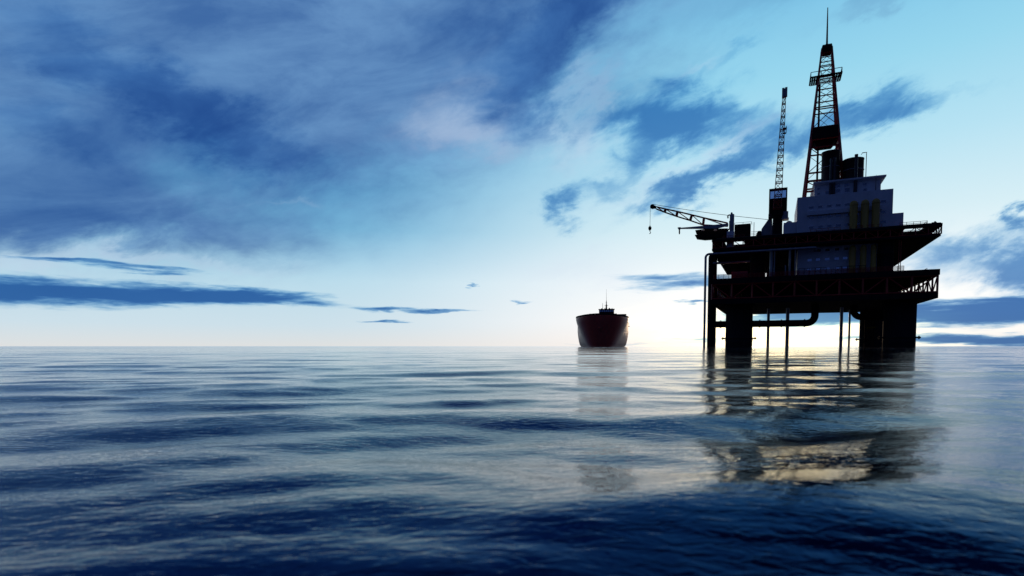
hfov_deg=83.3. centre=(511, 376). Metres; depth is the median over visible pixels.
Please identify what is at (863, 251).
vessel
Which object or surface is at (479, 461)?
water
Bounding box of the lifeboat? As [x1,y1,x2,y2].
[695,228,727,240]
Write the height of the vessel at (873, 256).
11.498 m
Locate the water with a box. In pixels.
[0,346,1023,575]
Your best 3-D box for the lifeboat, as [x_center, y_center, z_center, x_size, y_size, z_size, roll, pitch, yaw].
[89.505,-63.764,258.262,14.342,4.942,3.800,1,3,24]
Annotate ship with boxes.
[576,297,629,346]
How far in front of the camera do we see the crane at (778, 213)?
245.77 m
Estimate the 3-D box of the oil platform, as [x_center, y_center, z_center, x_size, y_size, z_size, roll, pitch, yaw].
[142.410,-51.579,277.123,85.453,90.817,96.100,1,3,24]
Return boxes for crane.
[648,204,768,246]
[768,87,788,234]
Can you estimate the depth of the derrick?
248.13 m
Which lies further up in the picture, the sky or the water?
the sky
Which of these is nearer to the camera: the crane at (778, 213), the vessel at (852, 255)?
the vessel at (852, 255)
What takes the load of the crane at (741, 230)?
on the oil platform
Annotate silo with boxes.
[849,201,857,228]
[860,199,869,227]
[871,198,880,226]
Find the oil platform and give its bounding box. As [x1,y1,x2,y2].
[703,149,942,347]
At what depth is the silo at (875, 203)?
226.68 m
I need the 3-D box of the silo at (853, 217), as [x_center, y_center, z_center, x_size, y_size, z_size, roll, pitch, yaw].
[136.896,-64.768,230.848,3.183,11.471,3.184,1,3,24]
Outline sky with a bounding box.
[0,0,1023,345]
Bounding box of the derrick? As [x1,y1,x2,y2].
[802,7,842,196]
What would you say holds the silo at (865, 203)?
on the oil platform
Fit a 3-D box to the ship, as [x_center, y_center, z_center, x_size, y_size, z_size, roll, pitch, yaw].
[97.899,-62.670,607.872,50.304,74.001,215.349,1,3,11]
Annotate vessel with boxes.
[848,245,855,272]
[860,245,866,271]
[870,244,876,271]
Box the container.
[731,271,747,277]

